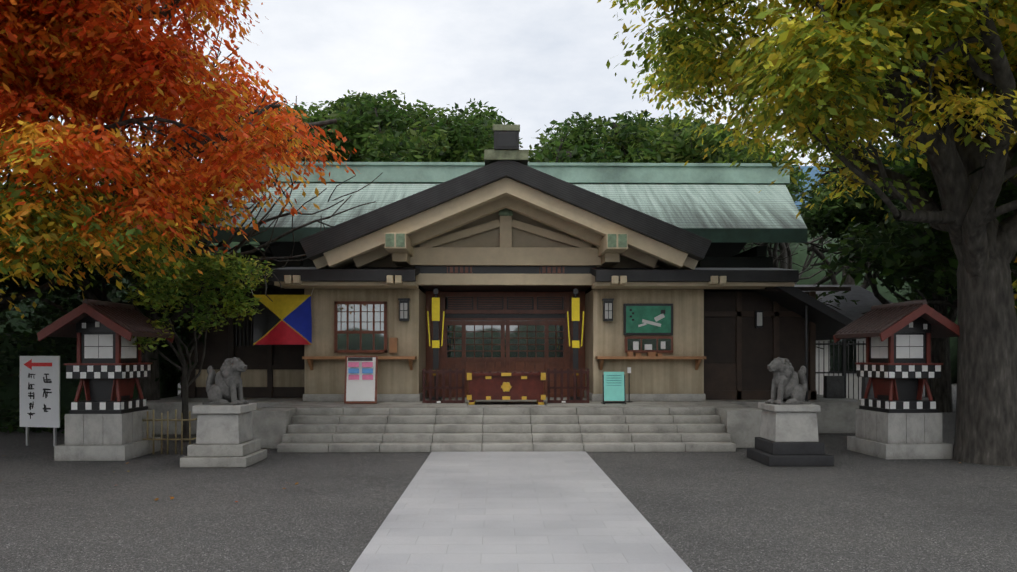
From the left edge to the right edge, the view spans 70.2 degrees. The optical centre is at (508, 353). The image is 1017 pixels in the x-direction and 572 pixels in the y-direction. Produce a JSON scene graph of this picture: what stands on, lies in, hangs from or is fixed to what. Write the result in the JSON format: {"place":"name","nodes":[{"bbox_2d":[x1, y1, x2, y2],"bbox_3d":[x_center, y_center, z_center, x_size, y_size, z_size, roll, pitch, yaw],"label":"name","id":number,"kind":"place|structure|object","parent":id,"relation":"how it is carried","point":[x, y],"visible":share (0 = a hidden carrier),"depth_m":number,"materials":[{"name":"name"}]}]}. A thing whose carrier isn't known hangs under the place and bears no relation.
{"place":"outdoors","nodes":[
{"label":"outdoors","id":0,"kind":"place"},
{"bbox_2d":[1,0,1014,195],"label":"sky","id":1,"kind":"structure","parent":0,"point":[538,62],"materials":[{"name":"white"}]},
{"bbox_2d":[0,381,1016,571],"bbox_3d":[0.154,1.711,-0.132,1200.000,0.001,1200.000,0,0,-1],"label":"ground","id":2,"kind":"structure","parent":0,"point":[738,510],"depth_m":7.97,"materials":[{"name":"grey gravel"}]},
{"bbox_2d":[20,356,59,445],"bbox_3d":[-8.703,0.873,13.466,0.860,1.676,0.066,0,0,11],"label":"direction sign","id":3,"kind":"object","parent":2,"relation":"on","point":[39,391],"visible":1,"depth_m":13.43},
{"bbox_2d":[1,182,110,320],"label":"grove tree","id":4,"kind":"object","parent":2,"relation":"on","point":[40,308],"depth_m":22.69,"materials":[{"name":"plant"}]},
{"bbox_2d":[0,112,209,350],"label":"grove tree","id":5,"kind":"object","parent":2,"relation":"on","point":[183,330],"depth_m":15.91,"materials":[{"name":"green plant"}]},
{"bbox_2d":[37,299,173,460],"bbox_3d":[-6.713,0.416,12.196,1.483,2.590,1.520,0,0,-1],"label":"lantern","id":6,"kind":"object","parent":2,"relation":"on","point":[106,417],"visible":0.96,"depth_m":11.80,"materials":[{"name":"stone"}]},
{"bbox_2d":[26,14,281,275],"bbox_3d":[-11.457,-5.404,16.243,12.808,14.429,10.951,0,0,-1],"label":"grove tree","id":7,"kind":"object","parent":2,"relation":"on","point":[128,125],"depth_m":16.44,"materials":[{"name":"brown plant"}]},
{"bbox_2d":[142,409,196,453],"bbox_3d":[-5.892,1.331,13.420,0.946,0.760,2.136,0,0,-1],"label":"bamboo fence","id":8,"kind":"object","parent":2,"relation":"on","point":[175,420],"visible":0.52,"depth_m":12.38,"materials":[{"name":"brown wood"}]},
{"bbox_2d":[0,0,360,318],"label":"cherry tree","id":9,"kind":"object","parent":2,"relation":"on","point":[47,47],"depth_m":9.92,"materials":[{"name":"orange plant"}]},
{"bbox_2d":[11,2,350,300],"bbox_3d":[-10.468,-7.052,23.409,11.908,17.726,12.020,0,0,-1],"label":"grove tree","id":10,"kind":"object","parent":2,"relation":"on","point":[163,143],"depth_m":23.88,"materials":[{"name":"brown plant"}]},
{"bbox_2d":[0,9,375,399],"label":"grove tree","id":11,"kind":"object","parent":2,"relation":"on","point":[150,388],"depth_m":15.65,"materials":[{"name":"plant"}]},
{"bbox_2d":[11,38,382,330],"bbox_3d":[-10.014,-4.925,20.050,13.403,13.471,12.083,0,0,-1],"label":"grove tree","id":12,"kind":"object","parent":2,"relation":"on","point":[95,282],"depth_m":16.27,"materials":[{"name":"plant"}]},
{"bbox_2d":[124,250,274,441],"bbox_3d":[-5.966,-0.709,14.643,3.640,5.040,5.644,0,0,-1],"label":"small tree","id":13,"kind":"object","parent":2,"relation":"on","point":[233,270],"depth_m":13.63,"materials":[{"name":"green plant"}]},
{"bbox_2d":[180,403,266,467],"bbox_3d":[-4.451,1.251,11.387,1.000,0.920,1.000,0,0,-1],"label":"pedestal","id":14,"kind":"object","parent":2,"relation":"on","point":[224,436],"visible":0.94,"depth_m":11.06,"materials":[{"name":"stone"}]},
{"bbox_2d":[202,357,248,404],"bbox_3d":[-4.428,0.426,11.389,0.731,0.756,0.376,0,0,17],"label":"guardian statue","id":15,"kind":"object","parent":14,"relation":"on","point":[224,385],"visible":0.94,"depth_m":11.27,"materials":[{"name":"stone"}]},
{"bbox_2d":[133,90,501,250],"bbox_3d":[-6.659,-5.073,29.365,15.082,13.767,13.942,0,0,-1],"label":"tree","id":16,"kind":"object","parent":2,"relation":"on","point":[350,130],"depth_m":28.78,"materials":[{"name":"green plant"}]},
{"bbox_2d":[250,90,456,161],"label":"tree","id":17,"kind":"object","parent":2,"relation":"on","point":[366,124],"depth_m":28.53,"materials":[{"name":"green plant"}]},
{"bbox_2d":[290,92,538,161],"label":"tree","id":18,"kind":"object","parent":2,"relation":"on","point":[433,111],"depth_m":32.16,"materials":[{"name":"green plant"}]},
{"bbox_2d":[1,462,959,501],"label":"fallen leaves","id":19,"kind":"object","parent":2,"relation":"on","point":[171,497],"visible":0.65,"depth_m":8.53,"materials":[{"name":"orange plant"}]},
{"bbox_2d":[136,276,865,400],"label":"shrine wings","id":20,"kind":"object","parent":2,"relation":"on","point":[741,352],"visible":0.4,"depth_m":16.34},
{"bbox_2d":[146,394,860,448],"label":"platform","id":21,"kind":"structure","parent":2,"relation":"on","point":[740,420],"depth_m":14.99,"materials":[{"name":"stone"}]},
{"bbox_2d":[344,356,377,403],"bbox_3d":[-3.019,0.531,14.940,0.660,0.987,0.423,0,0,-1],"label":"notice board","id":22,"kind":"object","parent":21,"relation":"on","point":[361,373],"visible":1,"depth_m":14.77,"materials":[{"name":"white paper"}]},
{"bbox_2d":[422,369,588,402],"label":"porch fences","id":23,"kind":"object","parent":21,"relation":"on","point":[549,371],"visible":1,"depth_m":15.09,"materials":[{"name":"paint"}]},
{"bbox_2d":[427,288,583,399],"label":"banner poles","id":24,"kind":"object","parent":21,"relation":"on","point":[436,318],"visible":0.79,"depth_m":15.51,"materials":[{"name":"black paint"}]},
{"bbox_2d":[467,371,545,404],"bbox_3d":[-0.049,0.692,14.914,1.590,0.665,0.706,0,0,-1],"label":"offering box","id":25,"kind":"object","parent":21,"relation":"on","point":[506,385],"visible":1,"depth_m":14.60,"materials":[{"name":"red paint"}]},
{"bbox_2d":[601,372,625,403],"bbox_3d":[2.171,0.695,14.947,0.470,0.659,0.340,0,0,-1],"label":"sign board","id":26,"kind":"object","parent":21,"relation":"on","point":[613,387],"visible":1,"depth_m":14.89,"materials":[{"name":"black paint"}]},
{"bbox_2d":[626,367,631,401],"bbox_3d":[2.565,0.655,15.402,0.133,0.740,0.140,0,0,-1],"label":"sign stand","id":27,"kind":"object","parent":21,"relation":"on","point":[629,370],"visible":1,"depth_m":15.39,"materials":[{"name":"black paint"}]},
{"bbox_2d":[277,406,735,452],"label":"stairs","id":28,"kind":"structure","parent":2,"relation":"on","point":[585,428],"depth_m":13.19,"materials":[{"name":"stone"}]},
{"bbox_2d":[0,214,1013,383],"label":"building","id":29,"kind":"structure","parent":2,"relation":"on","point":[799,258],"depth_m":41.81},
{"bbox_2d":[0,288,1016,434],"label":"hedge","id":30,"kind":"object","parent":2,"relation":"on","point":[8,417],"depth_m":16.91,"materials":[{"name":"green plant"}]},
{"bbox_2d":[271,124,798,401],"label":"shrine hall","id":31,"kind":"structure","parent":2,"relation":"on","point":[506,218],"depth_m":15.55,"materials":[{"name":"beige wood"}]},
{"bbox_2d":[199,161,806,293],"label":"roof","id":32,"kind":"structure","parent":31,"relation":"attached to","point":[727,210],"depth_m":19.49,"materials":[{"name":"green metal"}]},
{"bbox_2d":[441,292,569,396],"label":"entrance doors","id":33,"kind":"structure","parent":31,"relation":"attached to","point":[505,331],"depth_m":17.13,"materials":[{"name":"brown wood"}]},
{"bbox_2d":[747,402,833,465],"bbox_3d":[4.448,1.251,11.507,1.000,0.920,1.000,0,0,-1],"label":"pedestal","id":34,"kind":"object","parent":2,"relation":"on","point":[788,435],"visible":0.96,"depth_m":11.17,"materials":[{"name":"stone"}]},
{"bbox_2d":[765,357,810,404],"bbox_3d":[4.425,0.426,11.509,0.731,0.756,0.376,0,0,-19],"label":"guardian statue","id":35,"kind":"object","parent":34,"relation":"on","point":[789,385],"visible":0.88,"depth_m":11.38,"materials":[{"name":"stone"}]},
{"bbox_2d":[744,156,843,284],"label":"tree","id":36,"kind":"object","parent":2,"relation":"on","point":[787,260],"depth_m":36.12,"materials":[{"name":"green plant"}]},
{"bbox_2d":[597,0,1016,465],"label":"zelkova tree","id":37,"kind":"object","parent":2,"relation":"on","point":[812,62],"depth_m":11.00,"materials":[{"name":"green plant"}]},
{"bbox_2d":[793,166,829,208],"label":"tower glass","id":38,"kind":"object","parent":2,"relation":"on","point":[813,172],"depth_m":120.55,"materials":[{"name":"blue glass"}]},
{"bbox_2d":[816,339,865,398],"bbox_3d":[8.772,0.636,18.986,3.530,2.150,0.080,0,0,-1],"label":"iron fence","id":39,"kind":"object","parent":2,"relation":"on","point":[843,344],"visible":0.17,"depth_m":18.98,"materials":[{"name":"black metal"}]},
{"bbox_2d":[794,285,892,399],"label":"white building","id":40,"kind":"structure","parent":2,"relation":"on","point":[851,310],"depth_m":22.01,"materials":[{"name":"grey tile"}]},
{"bbox_2d":[801,138,908,288],"bbox_3d":[14.770,-3.562,26.518,7.531,10.747,11.990,0,0,-1],"label":"tree grove","id":41,"kind":"object","parent":2,"relation":"on","point":[849,280],"depth_m":26.90,"materials":[{"name":"green plant"}]},
{"bbox_2d":[823,376,918,397],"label":"steles","id":42,"kind":"object","parent":2,"relation":"on","point":[833,386],"visible":0.12,"depth_m":16.88,"materials":[{"name":"stone"}]},
{"bbox_2d":[833,299,959,459],"bbox_3d":[6.646,0.416,12.377,1.483,2.590,1.520,0,0,-3],"label":"lantern","id":43,"kind":"object","parent":2,"relation":"on","point":[897,417],"visible":0.96,"depth_m":12.00,"materials":[{"name":"stone"}]},
{"bbox_2d":[797,142,1016,411],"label":"tree grove","id":44,"kind":"object","parent":2,"relation":"on","point":[811,219],"depth_m":21.29,"materials":[{"name":"green plant"}]},
{"bbox_2d":[797,148,1016,396],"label":"tree grove","id":45,"kind":"object","parent":2,"relation":"on","point":[822,250],"depth_m":30.37,"materials":[{"name":"green plant"}]},
{"bbox_2d":[807,138,1016,348],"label":"tree grove","id":46,"kind":"object","parent":2,"relation":"on","point":[861,204],"depth_m":20.82,"materials":[{"name":"green plant"}]},
{"bbox_2d":[819,133,1016,298],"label":"tree grove","id":47,"kind":"object","parent":2,"relation":"on","point":[913,253],"depth_m":13.52,"materials":[{"name":"green plant"}]},
{"bbox_2d":[349,451,691,571],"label":"stone path","id":48,"kind":"structure","parent":0,"point":[567,511],"depth_m":7.30,"materials":[{"name":"stone"}]},
{"bbox_2d":[302,298,762,369],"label":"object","id":49,"kind":"object","parent":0,"point":[360,326],"visible":1,"depth_m":15.57,"materials":[{"name":"brown wood"}]},
{"bbox_2d":[528,112,611,161],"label":"tree","id":50,"kind":"object","parent":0,"point":[572,118],"visible":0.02,"depth_m":38.95,"materials":[{"name":"green plant"}]},
{"bbox_2d":[439,107,746,162],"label":"tree","id":51,"kind":"object","parent":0,"point":[574,138],"depth_m":28.87,"materials":[{"name":"green plant"}]},
{"bbox_2d":[528,113,797,269],"bbox_3d":[6.094,-5.122,34.224,16.330,13.866,20.465,0,0,-1],"label":"tree","id":52,"kind":"object","parent":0,"point":[605,121],"depth_m":28.19,"materials":[{"name":"green plant"}]},
{"bbox_2d":[572,110,832,274],"bbox_3d":[7.385,-4.460,30.066,13.514,12.542,12.790,0,0,-1],"label":"tree","id":53,"kind":"object","parent":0,"point":[680,143],"depth_m":25.66,"materials":[{"name":"green plant"}]},
{"bbox_2d":[608,113,825,270],"bbox_3d":[11.218,-5.743,37.044,12.097,15.108,14.609,0,0,-1],"label":"tree","id":54,"kind":"object","parent":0,"point":[722,128],"depth_m":37.16,"materials":[{"name":"green plant"}]},
{"bbox_3d":[-4.798,-1.332,15.353,1.337,0.158,0.012,0,0,-1],"label":"flag cord","id":55,"kind":"object","parent":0,"visible":0},
{"bbox_2d":[253,295,311,344],"bbox_3d":[-4.798,-0.727,15.361,1.227,1.054,0.126,0,0,-1],"label":"flag","id":56,"kind":"object","parent":55,"relation":"hanging from","point":[283,320],"visible":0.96,"depth_m":15.36,"materials":[{"name":"multicoloured fabric"}]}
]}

